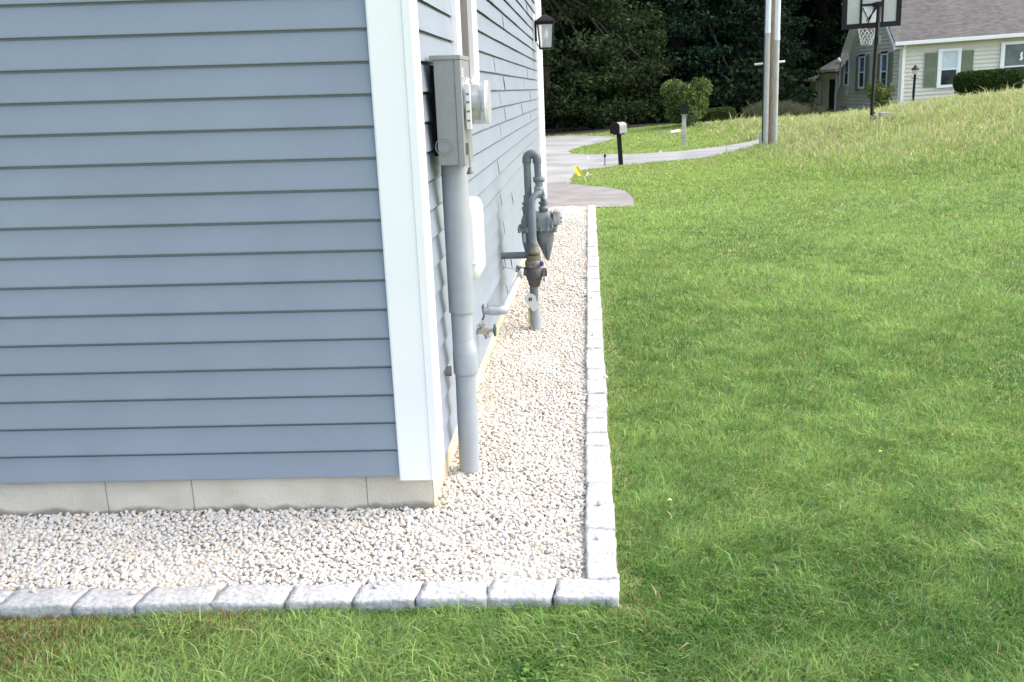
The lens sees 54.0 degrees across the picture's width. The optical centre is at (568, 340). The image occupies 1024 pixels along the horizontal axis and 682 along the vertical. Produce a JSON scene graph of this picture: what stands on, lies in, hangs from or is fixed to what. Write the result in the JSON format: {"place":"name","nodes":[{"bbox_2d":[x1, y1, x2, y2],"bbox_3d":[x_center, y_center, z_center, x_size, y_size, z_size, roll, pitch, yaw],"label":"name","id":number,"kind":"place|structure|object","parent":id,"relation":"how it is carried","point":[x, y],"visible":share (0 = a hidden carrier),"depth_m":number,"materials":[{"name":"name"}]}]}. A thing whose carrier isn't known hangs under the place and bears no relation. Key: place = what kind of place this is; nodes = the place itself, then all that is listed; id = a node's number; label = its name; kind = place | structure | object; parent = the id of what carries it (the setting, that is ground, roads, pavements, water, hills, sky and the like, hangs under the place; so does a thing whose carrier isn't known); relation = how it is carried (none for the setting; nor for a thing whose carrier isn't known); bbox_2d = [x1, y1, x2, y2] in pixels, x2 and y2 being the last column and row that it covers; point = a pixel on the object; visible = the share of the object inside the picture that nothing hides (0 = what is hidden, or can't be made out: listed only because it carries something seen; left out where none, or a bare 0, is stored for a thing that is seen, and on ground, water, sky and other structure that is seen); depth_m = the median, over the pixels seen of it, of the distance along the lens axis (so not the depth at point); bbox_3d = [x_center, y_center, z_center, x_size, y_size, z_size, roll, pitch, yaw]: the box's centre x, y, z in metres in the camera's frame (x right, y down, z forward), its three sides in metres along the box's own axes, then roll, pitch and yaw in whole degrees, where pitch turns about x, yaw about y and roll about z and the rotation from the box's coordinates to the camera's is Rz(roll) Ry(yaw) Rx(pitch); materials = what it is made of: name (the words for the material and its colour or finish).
{"place":"outdoors","nodes":[
{"label":"outdoors","id":0,"kind":"place"},
{"bbox_2d":[0,81,1023,681],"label":"ground","id":1,"kind":"structure","parent":0,"point":[622,274],"depth_m":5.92,"materials":[{"name":"plant"}]},
{"bbox_2d":[0,589,13,602],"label":"cobblestone","id":2,"kind":"object","parent":1,"relation":"on","point":[4,594],"visible":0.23,"depth_m":3.34,"materials":[{"name":"stone"}]},
{"bbox_2d":[0,588,89,618],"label":"cobblestone","id":3,"kind":"object","parent":1,"relation":"on","point":[26,602],"visible":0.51,"depth_m":3.27,"materials":[{"name":"stone"}]},
{"bbox_2d":[72,588,151,617],"bbox_3d":[-1.500,0.900,3.317,0.217,0.127,0.130,-2,14,2],"label":"cobblestone","id":4,"kind":"object","parent":1,"relation":"on","point":[123,602],"visible":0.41,"depth_m":3.27,"materials":[{"name":"stone"}]},
{"bbox_2d":[135,585,218,616],"bbox_3d":[-1.278,0.891,3.311,0.249,0.127,0.132,-2,15,2],"label":"cobblestone","id":5,"kind":"object","parent":1,"relation":"on","point":[155,599],"visible":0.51,"depth_m":3.26,"materials":[{"name":"stone"}]},
{"bbox_2d":[209,584,293,615],"bbox_3d":[-1.040,0.888,3.307,0.251,0.128,0.134,-1,14,1],"label":"cobblestone","id":6,"kind":"object","parent":1,"relation":"on","point":[244,596],"visible":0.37,"depth_m":3.27,"materials":[{"name":"stone"}]},
{"bbox_2d":[0,0,546,518],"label":"house","id":7,"kind":"structure","parent":1,"relation":"on","point":[222,264],"depth_m":3.75,"materials":[{"name":"plastic"}]},
{"bbox_2d":[429,55,490,475],"bbox_3d":[-0.411,-0.256,4.160,0.226,1.788,0.287,-1,14,1],"label":"electric meter","id":8,"kind":"object","parent":7,"relation":"attached to","point":[456,98],"visible":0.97,"depth_m":4.04,"materials":[{"name":"grey metal"}]},
{"bbox_2d":[449,0,479,87],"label":"window","id":9,"kind":"structure","parent":7,"relation":"in","point":[463,19],"depth_m":5.24,"materials":[{"name":"white"}]},
{"bbox_2d":[469,196,484,279],"bbox_3d":[-0.464,-0.494,4.761,0.100,0.399,0.337,-1,14,1],"label":"telecom box","id":10,"kind":"object","parent":7,"relation":"attached to","point":[477,232],"visible":0.38,"depth_m":4.65,"materials":[{"name":"white plastic"}]},
{"bbox_2d":[476,322,496,338],"bbox_3d":[-0.445,-0.054,5.375,0.111,0.086,0.070,-1,14,1],"label":"hose spigot","id":11,"kind":"object","parent":7,"relation":"attached to","point":[481,329],"visible":0.98,"depth_m":5.36,"materials":[{"name":"silver metal"}]},
{"bbox_2d":[481,265,523,319],"bbox_3d":[-0.405,-0.348,6.411,0.160,0.117,1.627,-1,14,1],"label":"drain pipe","id":12,"kind":"object","parent":7,"relation":"attached to","point":[503,309],"visible":0.94,"depth_m":5.79,"materials":[{"name":"grey plastic"}]},
{"bbox_2d":[532,13,554,50],"bbox_3d":[-0.287,-3.616,11.709,0.263,0.413,0.230,-1,14,1],"label":"wall lantern","id":13,"kind":"object","parent":7,"relation":"attached to","point":[545,19],"depth_m":11.66,"materials":[{"name":"black paint"}]},
{"bbox_2d":[0,206,602,594],"bbox_3d":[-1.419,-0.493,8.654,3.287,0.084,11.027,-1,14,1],"label":"gravel","id":14,"kind":"structure","parent":1,"relation":"on","point":[31,534],"depth_m":3.86,"materials":[{"name":"white gravel"}]},
{"bbox_2d":[501,149,563,330],"bbox_3d":[-0.261,-0.675,6.881,0.462,1.263,0.356,-1,14,1],"label":"gas meter","id":15,"kind":"object","parent":14,"relation":"on","point":[540,226],"visible":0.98,"depth_m":6.80,"materials":[{"name":"grey paint"}]},
{"bbox_2d":[559,209,563,224],"bbox_3d":[-0.048,-0.854,6.891,0.028,0.095,0.150,-1,14,1],"label":"index window","id":16,"kind":"structure","parent":15,"relation":"in","point":[561,213],"depth_m":6.82,"materials":[{"name":"white"}]},
{"bbox_2d":[286,582,361,614],"bbox_3d":[-0.806,0.882,3.302,0.225,0.126,0.136,-1,14,1],"label":"cobblestone","id":17,"kind":"object","parent":1,"relation":"on","point":[325,596],"visible":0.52,"depth_m":3.26,"materials":[{"name":"stone"}]},
{"bbox_2d":[352,580,421,612],"bbox_3d":[-0.589,0.876,3.300,0.212,0.128,0.139,-2,13,2],"label":"cobblestone","id":18,"kind":"object","parent":1,"relation":"on","point":[394,594],"visible":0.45,"depth_m":3.25,"materials":[{"name":"stone"}]},
{"bbox_2d":[416,580,487,611],"bbox_3d":[-0.376,0.872,3.297,0.228,0.129,0.133,-2,14,1],"label":"cobblestone","id":19,"kind":"object","parent":1,"relation":"on","point":[445,592],"visible":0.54,"depth_m":3.25,"materials":[{"name":"stone"}]},
{"bbox_2d":[486,579,556,609],"bbox_3d":[-0.154,0.869,3.293,0.228,0.128,0.130,-1,14,1],"label":"cobblestone","id":20,"kind":"object","parent":1,"relation":"on","point":[542,591],"visible":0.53,"depth_m":3.25,"materials":[{"name":"stone"}]},
{"bbox_2d":[573,166,586,181],"bbox_3d":[0.205,-2.914,17.677,0.284,0.324,0.066,4,15,21],"label":"marker flag","id":21,"kind":"object","parent":1,"relation":"on","point":[578,171],"visible":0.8,"depth_m":17.68,"materials":[{"name":"yellow plastic"}]},
{"bbox_2d":[554,578,619,607],"bbox_3d":[0.062,0.863,3.289,0.216,0.126,0.131,-1,15,1],"label":"cobblestone","id":22,"kind":"object","parent":1,"relation":"on","point":[593,590],"visible":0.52,"depth_m":3.25,"materials":[{"name":"stone"}]},
{"bbox_2d":[587,205,595,208],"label":"cobblestone","id":23,"kind":"object","parent":1,"relation":"on","point":[590,206],"visible":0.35,"depth_m":13.72,"materials":[{"name":"stone"}]},
{"bbox_2d":[587,240,596,243],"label":"cobblestone","id":24,"kind":"object","parent":1,"relation":"on","point":[591,241],"visible":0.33,"depth_m":10.63,"materials":[{"name":"stone"}]},
{"bbox_2d":[587,232,596,234],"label":"cobblestone","id":25,"kind":"object","parent":1,"relation":"on","point":[591,233],"visible":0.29,"depth_m":11.22,"materials":[{"name":"stone"}]},
{"bbox_2d":[587,224,596,226],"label":"cobblestone","id":26,"kind":"object","parent":1,"relation":"on","point":[591,225],"visible":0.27,"depth_m":11.87,"materials":[{"name":"stone"}]},
{"bbox_2d":[586,270,598,274],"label":"cobblestone","id":27,"kind":"object","parent":1,"relation":"on","point":[592,272],"visible":0.31,"depth_m":8.82,"materials":[{"name":"stone"}]},
{"bbox_2d":[586,274,598,278],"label":"cobblestone","id":28,"kind":"object","parent":1,"relation":"on","point":[592,276],"visible":0.36,"depth_m":8.64,"materials":[{"name":"stone"}]},
{"bbox_2d":[587,243,597,248],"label":"cobblestone","id":29,"kind":"object","parent":1,"relation":"on","point":[592,244],"visible":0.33,"depth_m":10.37,"materials":[{"name":"stone"}]},
{"bbox_2d":[587,252,597,256],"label":"cobblestone","id":30,"kind":"object","parent":1,"relation":"on","point":[594,254],"visible":0.35,"depth_m":9.81,"materials":[{"name":"stone"}]},
{"bbox_2d":[587,246,597,249],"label":"cobblestone","id":31,"kind":"object","parent":1,"relation":"on","point":[591,248],"visible":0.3,"depth_m":10.19,"materials":[{"name":"stone"}]},
{"bbox_2d":[586,282,599,288],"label":"cobblestone","id":32,"kind":"object","parent":1,"relation":"on","point":[592,284],"visible":0.27,"depth_m":8.31,"materials":[{"name":"stone"}]},
{"bbox_2d":[587,267,598,270],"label":"cobblestone","id":33,"kind":"object","parent":1,"relation":"on","point":[592,268],"visible":0.34,"depth_m":9.04,"materials":[{"name":"stone"}]},
{"bbox_2d":[587,263,598,266],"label":"cobblestone","id":34,"kind":"object","parent":1,"relation":"on","point":[592,264],"visible":0.38,"depth_m":9.21,"materials":[{"name":"stone"}]},
{"bbox_2d":[587,259,598,263],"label":"cobblestone","id":35,"kind":"object","parent":1,"relation":"on","point":[593,261],"visible":0.33,"depth_m":9.44,"materials":[{"name":"stone"}]},
{"bbox_2d":[587,256,598,259],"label":"cobblestone","id":36,"kind":"object","parent":1,"relation":"on","point":[592,257],"visible":0.33,"depth_m":9.62,"materials":[{"name":"stone"}]},
{"bbox_2d":[586,303,600,307],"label":"cobblestone","id":37,"kind":"object","parent":1,"relation":"on","point":[595,305],"visible":0.23,"depth_m":7.53,"materials":[{"name":"stone"}]},
{"bbox_2d":[587,292,599,296],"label":"cobblestone","id":38,"kind":"object","parent":1,"relation":"on","point":[593,294],"visible":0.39,"depth_m":7.92,"materials":[{"name":"stone"}]},
{"bbox_2d":[587,287,599,292],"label":"cobblestone","id":39,"kind":"object","parent":1,"relation":"on","point":[592,289],"visible":0.31,"depth_m":8.12,"materials":[{"name":"stone"}]},
{"bbox_2d":[587,279,599,281],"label":"cobblestone","id":40,"kind":"object","parent":1,"relation":"on","point":[593,280],"visible":0.28,"depth_m":8.49,"materials":[{"name":"stone"}]},
{"bbox_2d":[587,297,600,302],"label":"cobblestone","id":41,"kind":"object","parent":1,"relation":"on","point":[594,300],"visible":0.3,"depth_m":7.70,"materials":[{"name":"stone"}]},
{"bbox_2d":[586,326,602,336],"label":"cobblestone","id":42,"kind":"object","parent":1,"relation":"on","point":[593,329],"visible":0.41,"depth_m":6.75,"materials":[{"name":"stone"}]},
{"bbox_2d":[586,332,602,340],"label":"cobblestone","id":43,"kind":"object","parent":1,"relation":"on","point":[589,336],"visible":0.32,"depth_m":6.58,"materials":[{"name":"stone"}]},
{"bbox_2d":[586,320,602,331],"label":"cobblestone","id":44,"kind":"object","parent":1,"relation":"on","point":[594,323],"visible":0.35,"depth_m":6.93,"materials":[{"name":"stone"}]},
{"bbox_2d":[587,307,601,313],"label":"cobblestone","id":45,"kind":"object","parent":1,"relation":"on","point":[591,310],"visible":0.41,"depth_m":7.31,"materials":[{"name":"stone"}]},
{"bbox_2d":[587,314,601,320],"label":"cobblestone","id":46,"kind":"object","parent":1,"relation":"on","point":[594,317],"visible":0.3,"depth_m":7.11,"materials":[{"name":"stone"}]},
{"bbox_2d":[586,339,603,354],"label":"cobblestone","id":47,"kind":"object","parent":1,"relation":"on","point":[596,343],"visible":0.38,"depth_m":6.35,"materials":[{"name":"stone"}]},
{"bbox_2d":[586,348,603,357],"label":"cobblestone","id":48,"kind":"object","parent":1,"relation":"on","point":[591,353],"visible":0.38,"depth_m":6.16,"materials":[{"name":"stone"}]},
{"bbox_2d":[585,357,605,372],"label":"cobblestone","id":49,"kind":"object","parent":1,"relation":"on","point":[595,363],"visible":0.41,"depth_m":5.93,"materials":[{"name":"stone"}]},
{"bbox_2d":[586,368,605,379],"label":"cobblestone","id":50,"kind":"object","parent":1,"relation":"on","point":[596,374],"visible":0.38,"depth_m":5.70,"materials":[{"name":"stone"}]},
{"bbox_2d":[586,379,606,398],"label":"cobblestone","id":51,"kind":"object","parent":1,"relation":"on","point":[596,386],"visible":0.52,"depth_m":5.44,"materials":[{"name":"stone"}]},
{"bbox_2d":[585,405,607,424],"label":"cobblestone","id":52,"kind":"object","parent":1,"relation":"on","point":[596,412],"visible":0.34,"depth_m":5.02,"materials":[{"name":"stone"}]},
{"bbox_2d":[586,418,607,433],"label":"cobblestone","id":53,"kind":"object","parent":1,"relation":"on","point":[596,425],"visible":0.43,"depth_m":4.83,"materials":[{"name":"stone"}]},
{"bbox_2d":[585,433,608,451],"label":"cobblestone","id":54,"kind":"object","parent":1,"relation":"on","point":[597,439],"visible":0.45,"depth_m":4.64,"materials":[{"name":"stone"}]},
{"bbox_2d":[587,394,607,412],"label":"cobblestone","id":55,"kind":"object","parent":1,"relation":"on","point":[597,399],"visible":0.5,"depth_m":5.21,"materials":[{"name":"stone"}]},
{"bbox_2d":[585,445,610,463],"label":"cobblestone","id":56,"kind":"object","parent":1,"relation":"on","point":[597,454],"visible":0.45,"depth_m":4.46,"materials":[{"name":"stone"}]},
{"bbox_2d":[585,463,611,488],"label":"cobblestone","id":57,"kind":"object","parent":1,"relation":"on","point":[597,472],"visible":0.49,"depth_m":4.24,"materials":[{"name":"stone"}]},
{"bbox_2d":[585,481,612,510],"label":"cobblestone","id":58,"kind":"object","parent":1,"relation":"on","point":[596,492],"visible":0.43,"depth_m":4.02,"materials":[{"name":"stone"}]},
{"bbox_2d":[585,503,615,536],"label":"cobblestone","id":59,"kind":"object","parent":1,"relation":"on","point":[602,516],"visible":0.54,"depth_m":3.81,"materials":[{"name":"stone"}]},
{"bbox_2d":[585,528,616,564],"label":"cobblestone","id":60,"kind":"object","parent":1,"relation":"on","point":[605,543],"visible":0.5,"depth_m":3.60,"materials":[{"name":"stone"}]},
{"bbox_2d":[586,554,618,579],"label":"cobblestone","id":61,"kind":"object","parent":1,"relation":"on","point":[600,566],"visible":0.5,"depth_m":3.41,"materials":[{"name":"stone"}]},
{"bbox_2d":[610,122,626,164],"bbox_3d":[1.050,-4.079,21.100,0.210,1.053,0.442,5,16,25],"label":"mailbox","id":62,"kind":"object","parent":1,"relation":"on","point":[618,129],"visible":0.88,"depth_m":21.01,"materials":[{"name":"black paint"}]},
{"bbox_2d":[610,122,619,133],"bbox_3d":[0.953,-4.427,20.823,0.210,0.236,0.036,5,16,25],"label":"door","id":63,"kind":"structure","parent":62,"relation":"in","point":[614,127],"depth_m":20.81,"materials":[{"name":"black paint"}]},
{"bbox_2d":[680,103,688,144],"bbox_3d":[3.019,-5.605,26.277,0.178,1.250,0.422,-2,14,-1],"label":"post","id":64,"kind":"object","parent":1,"relation":"on","point":[684,109],"visible":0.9,"depth_m":26.19,"materials":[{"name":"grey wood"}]},
{"bbox_2d":[682,103,688,113],"bbox_3d":[3.012,-6.026,25.972,0.178,0.283,0.036,-2,14,-1],"label":"door","id":65,"kind":"structure","parent":64,"relation":"in","point":[685,109],"depth_m":25.97,"materials":[{"name":"black paint"}]},
{"bbox_2d":[660,76,713,125],"bbox_3d":[3.877,-7.930,33.280,1.677,1.691,1.786,9,18,36],"label":"round bush","id":66,"kind":"object","parent":1,"relation":"on","point":[677,93],"visible":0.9,"depth_m":32.94,"materials":[{"name":"green plant"}]},
{"bbox_2d":[701,107,735,121],"bbox_3d":[5.151,-7.745,34.444,1.203,0.635,0.992,-1,14,1],"label":"hedge","id":67,"kind":"object","parent":1,"relation":"on","point":[716,114],"visible":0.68,"depth_m":34.09,"materials":[{"name":"green plant"}]},
{"bbox_2d":[754,0,784,146],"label":"utility pole","id":68,"kind":"object","parent":1,"relation":"on","point":[771,61],"visible":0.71,"depth_m":22.86,"materials":[{"name":"grey wood"}]},
{"bbox_2d":[800,101,827,114],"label":"ornamental grass","id":69,"kind":"object","parent":1,"relation":"on","point":[820,109],"depth_m":38.67,"materials":[{"name":"green plant"}]},
{"bbox_2d":[803,0,848,67],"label":"broadleaf tree","id":70,"kind":"object","parent":1,"relation":"on","point":[826,49],"visible":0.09,"depth_m":56.20,"materials":[{"name":"green plant"}]},
{"bbox_2d":[841,0,901,116],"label":"basketball hoop","id":71,"kind":"object","parent":1,"relation":"on","point":[866,15],"visible":0.98,"depth_m":23.74,"materials":[{"name":"black paint"}]},
{"bbox_2d":[864,78,895,108],"bbox_3d":[10.511,-8.237,33.756,1.120,1.210,0.882,-9,16,-29],"label":"leggy shrub","id":72,"kind":"object","parent":1,"relation":"on","point":[880,97],"visible":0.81,"depth_m":33.56,"materials":[{"name":"green plant"}]},
{"bbox_2d":[803,0,1023,111],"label":"beige house","id":73,"kind":"structure","parent":1,"relation":"on","point":[939,44],"depth_m":37.73,"materials":[{"name":"beige wood"}]},
{"bbox_2d":[815,81,820,102],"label":"far window","id":74,"kind":"structure","parent":73,"relation":"in","point":[817,83],"depth_m":51.15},
{"bbox_2d":[843,59,849,85],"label":"window","id":75,"kind":"structure","parent":73,"relation":"in","point":[846,66],"depth_m":45.32,"materials":[{"name":"white glass"}]},
{"bbox_2d":[857,54,866,88],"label":"window","id":76,"kind":"structure","parent":73,"relation":"in","point":[861,66],"depth_m":42.61,"materials":[{"name":"white glass"}]},
{"bbox_2d":[879,51,889,88],"bbox_3d":[12.399,-10.625,39.395,0.105,1.474,0.994,-1,14,1],"label":"window","id":77,"kind":"structure","parent":73,"relation":"in","point":[884,55],"depth_m":39.38,"materials":[{"name":"white glass"}]},
{"bbox_2d":[936,48,961,87],"bbox_3d":[14.170,-10.180,37.363,0.827,1.434,0.101,0,14,8],"label":"window","id":78,"kind":"structure","parent":73,"relation":"in","point":[949,60],"depth_m":37.33,"materials":[{"name":"white glass"}]},
{"bbox_2d":[999,41,1023,80],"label":"window","id":79,"kind":"structure","parent":73,"relation":"in","point":[1012,53],"depth_m":36.95,"materials":[{"name":"white glass"}]},
{"bbox_2d":[911,65,919,99],"bbox_3d":[11.502,-8.392,33.366,0.277,1.551,0.277,5,15,23],"label":"lamp post","id":80,"kind":"object","parent":1,"relation":"on","point":[915,69],"visible":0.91,"depth_m":33.26,"materials":[{"name":"black metal"}]},
{"bbox_2d":[952,68,1023,95],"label":"clipped yew","id":81,"kind":"object","parent":1,"relation":"on","point":[975,81],"visible":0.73,"depth_m":31.86,"materials":[{"name":"green plant"}]},
{"bbox_2d":[547,181,633,207],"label":"driveway","id":82,"kind":"structure","parent":0,"point":[561,194],"depth_m":15.19,"materials":[{"name":"concrete"}]},
{"bbox_2d":[545,135,758,182],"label":"road","id":83,"kind":"structure","parent":0,"point":[562,161],"depth_m":23.62,"materials":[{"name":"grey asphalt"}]},
{"bbox_2d":[545,102,806,135],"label":"forest floor","id":84,"kind":"structure","parent":0,"point":[579,130],"depth_m":36.60,"materials":[{"name":"green plant"}]},
{"bbox_2d":[545,0,570,89],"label":"hemlock tree","id":85,"kind":"object","parent":84,"relation":"on","point":[557,53],"depth_m":44.92,"materials":[{"name":"green plant"}]},
{"bbox_2d":[541,0,681,130],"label":"maple tree","id":86,"kind":"object","parent":84,"relation":"on","point":[617,84],"visible":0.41,"depth_m":36.32,"materials":[{"name":"green plant"}]},
{"bbox_2d":[545,0,723,98],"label":"broadleaf tree","id":87,"kind":"object","parent":84,"relation":"on","point":[568,26],"visible":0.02,"depth_m":45.53,"materials":[{"name":"green plant"}]},
{"bbox_2d":[569,1,762,59],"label":"broadleaf tree","id":88,"kind":"object","parent":84,"relation":"on","point":[757,48],"depth_m":52.57,"materials":[{"name":"green plant"}]},
{"bbox_2d":[581,0,763,108],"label":"hemlock tree","id":89,"kind":"object","parent":84,"relation":"on","point":[677,39],"visible":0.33,"depth_m":41.79,"materials":[{"name":"green plant"}]},
{"bbox_2d":[574,0,786,67],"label":"broadleaf tree","id":90,"kind":"object","parent":84,"relation":"on","point":[761,47],"visible":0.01,"depth_m":51.40,"materials":[{"name":"green plant"}]},
{"bbox_2d":[545,52,817,128],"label":"undergrowth","id":91,"kind":"object","parent":84,"relation":"on","point":[787,92],"visible":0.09,"depth_m":39.74,"materials":[{"name":"green plant"}]},
{"bbox_2d":[549,1,841,101],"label":"distant woodland","id":92,"kind":"object","parent":84,"relation":"on","point":[790,26],"depth_m":67.84,"materials":[{"name":"green plant"}]},
{"bbox_2d":[693,0,708,79],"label":"tree trunk","id":93,"kind":"object","parent":84,"relation":"on","point":[694,31],"visible":0.26,"depth_m":42.95,"materials":[{"name":"brown plant"}]},
{"bbox_2d":[657,0,823,108],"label":"hemlock tree","id":94,"kind":"object","parent":84,"relation":"on","point":[757,23],"visible":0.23,"depth_m":43.14,"materials":[{"name":"green plant"}]},
{"bbox_2d":[746,0,838,94],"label":"hemlock tree","id":95,"kind":"object","parent":84,"relation":"on","point":[808,33],"visible":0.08,"depth_m":59.03,"materials":[{"name":"green plant"}]},
{"bbox_2d":[780,0,847,103],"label":"broadleaf tree","id":96,"kind":"object","parent":84,"relation":"on","point":[823,37],"visible":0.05,"depth_m":58.74,"materials":[{"name":"green plant"}]},
{"bbox_2d":[787,0,841,65],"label":"broadleaf tree","id":97,"kind":"object","parent":84,"relation":"on","point":[809,21],"depth_m":62.17,"materials":[{"name":"green plant"}]},
{"bbox_2d":[743,100,781,118],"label":"ornamental grass","id":98,"kind":"object","parent":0,"point":[753,110],"depth_m":35.75,"materials":[{"name":"green plant"}]},
{"bbox_2d":[778,99,808,117],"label":"ornamental grass","id":99,"kind":"object","parent":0,"point":[788,107],"depth_m":36.65,"materials":[{"name":"green plant"}]},
{"bbox_2d":[878,112,890,118],"bbox_3d":[7.435,-5.260,23.603,0.240,0.250,0.200,-1,14,1],"label":"concrete block","id":100,"kind":"object","parent":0,"point":[883,114],"depth_m":23.49,"materials":[{"name":"grey concrete"}]}
]}

